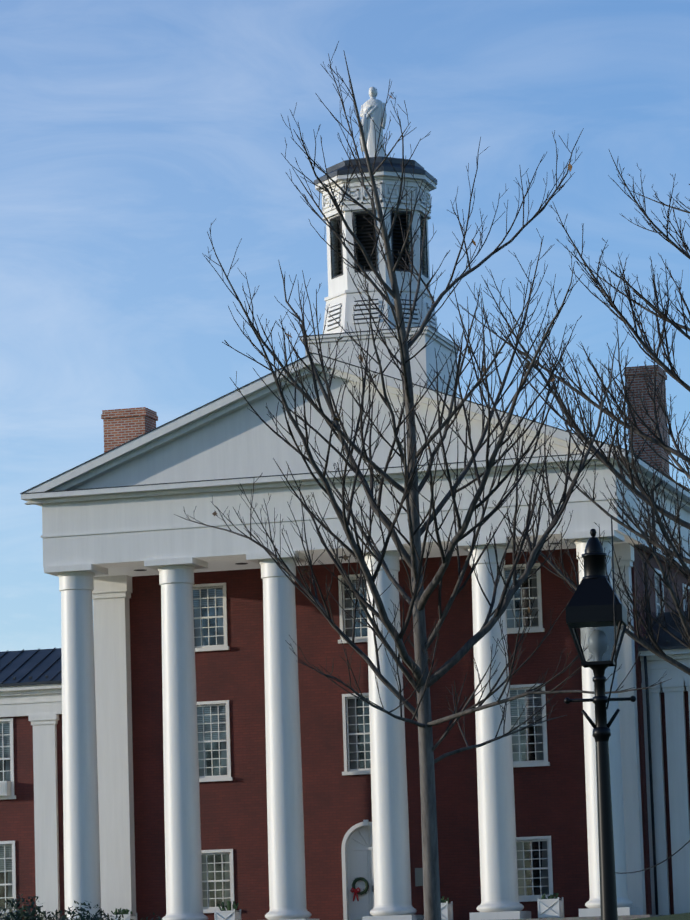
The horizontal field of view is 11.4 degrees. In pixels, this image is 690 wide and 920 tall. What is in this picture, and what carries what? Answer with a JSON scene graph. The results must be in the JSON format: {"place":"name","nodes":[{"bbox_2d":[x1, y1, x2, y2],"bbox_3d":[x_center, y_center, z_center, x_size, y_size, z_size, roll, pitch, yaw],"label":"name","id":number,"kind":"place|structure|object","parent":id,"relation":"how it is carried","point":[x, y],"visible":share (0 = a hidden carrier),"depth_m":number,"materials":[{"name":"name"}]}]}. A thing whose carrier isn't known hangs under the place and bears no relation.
{"place":"outdoors","nodes":[
{"label":"outdoors","id":0,"kind":"place"},
{"bbox_2d":[0,0,689,651],"label":"sky","id":1,"kind":"structure","parent":0,"point":[128,128],"materials":[{"name":"blue"}]},
{"bbox_2d":[101,365,669,476],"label":"hall chimneys","id":2,"kind":"object","parent":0,"point":[121,426],"visible":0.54,"depth_m":100.49,"materials":[{"name":"brown brick"}]},
{"bbox_2d":[630,913,689,919],"bbox_3d":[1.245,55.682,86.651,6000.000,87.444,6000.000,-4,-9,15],"label":"lawn ground","id":3,"kind":"structure","parent":0,"point":[683,916],"depth_m":82.81,"materials":[{"name":"green plant"}]},
{"bbox_2d":[0,647,64,919],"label":"wing","id":4,"kind":"structure","parent":3,"relation":"on","point":[31,817],"depth_m":99.66,"materials":[{"name":"white paint"}]},
{"bbox_2d":[0,894,162,919],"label":"evergreen shrub","id":5,"kind":"object","parent":3,"relation":"on","point":[19,915],"visible":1,"depth_m":72.52,"materials":[{"name":"green plant"}]},
{"bbox_2d":[44,530,663,919],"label":"columns","id":6,"kind":"structure","parent":3,"relation":"on","point":[98,821],"depth_m":94.03,"materials":[{"name":"white paint"}]},
{"bbox_2d":[20,353,689,573],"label":"pediment","id":7,"kind":"structure","parent":6,"relation":"on","point":[125,502],"depth_m":94.69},
{"bbox_2d":[299,156,459,396],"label":"cupola","id":8,"kind":"object","parent":7,"relation":"on","point":[343,294],"visible":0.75,"depth_m":100.53,"materials":[{"name":"white wood"}]},
{"bbox_2d":[360,87,386,157],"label":"cupola statue","id":9,"kind":"object","parent":8,"relation":"on","point":[373,107],"visible":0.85,"depth_m":102.13,"materials":[{"name":"white stone"}]},
{"bbox_2d":[129,546,689,919],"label":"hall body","id":10,"kind":"structure","parent":3,"relation":"on","point":[550,802],"depth_m":96.63,"materials":[{"name":"red brick"}]},
{"bbox_2d":[110,908,136,919],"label":"planter","id":11,"kind":"object","parent":10,"relation":"on","point":[126,915],"visible":0.88,"depth_m":94.51,"materials":[{"name":"white wood"}]},
{"bbox_2d":[214,901,240,919],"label":"planter","id":12,"kind":"object","parent":10,"relation":"on","point":[224,914],"visible":1,"depth_m":93.69,"materials":[{"name":"white wood"}]},
{"bbox_2d":[341,819,374,919],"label":"hall door","id":13,"kind":"structure","parent":10,"relation":"in","point":[357,847],"depth_m":96.22,"materials":[{"name":"white wood"}]},
{"bbox_2d":[350,877,368,900],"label":"door wreath","id":14,"kind":"object","parent":13,"relation":"attached to","point":[355,891],"depth_m":96.06,"materials":[{"name":"green plant"}]},
{"bbox_2d":[415,868,422,885],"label":"plaque wall","id":15,"kind":"structure","parent":10,"relation":"attached to","point":[418,876],"depth_m":95.51,"materials":[{"name":"grey metal"}]},
{"bbox_2d":[440,896,452,919],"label":"planter","id":16,"kind":"object","parent":10,"relation":"on","point":[446,910],"visible":0.46,"depth_m":92.04,"materials":[{"name":"white wood"}]},
{"bbox_2d":[537,893,563,917],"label":"planter","id":17,"kind":"object","parent":10,"relation":"on","point":[550,907],"visible":0.92,"depth_m":91.24,"materials":[{"name":"white wood"}]},
{"bbox_2d":[644,481,663,635],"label":"hall downspouts","id":18,"kind":"object","parent":10,"relation":"attached to","point":[651,555],"visible":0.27,"depth_m":96.17,"materials":[{"name":"white metal"}]},
{"bbox_2d":[174,41,671,919],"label":"tree","id":19,"kind":"object","parent":3,"relation":"on","point":[426,679],"visible":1,"depth_m":41.97,"materials":[{"name":"brown plant"}]},
{"bbox_2d":[462,150,689,674],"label":"tree","id":20,"kind":"object","parent":3,"relation":"on","point":[643,494],"visible":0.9,"depth_m":80.23,"materials":[{"name":"brown plant"}]},
{"bbox_2d":[564,516,635,919],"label":"lamp post","id":21,"kind":"object","parent":3,"relation":"on","point":[595,601],"visible":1,"depth_m":18.82,"materials":[{"name":"black metal"}]},
{"bbox_2d":[615,840,689,873],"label":"cable","id":22,"kind":"object","parent":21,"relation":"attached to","point":[654,865],"visible":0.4,"depth_m":77.28,"materials":[{"name":"black metal"}]},
{"bbox_2d":[638,611,689,914],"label":"wing","id":23,"kind":"structure","parent":3,"relation":"on","point":[666,710],"depth_m":94.53,"materials":[{"name":"white paint"}]}
]}

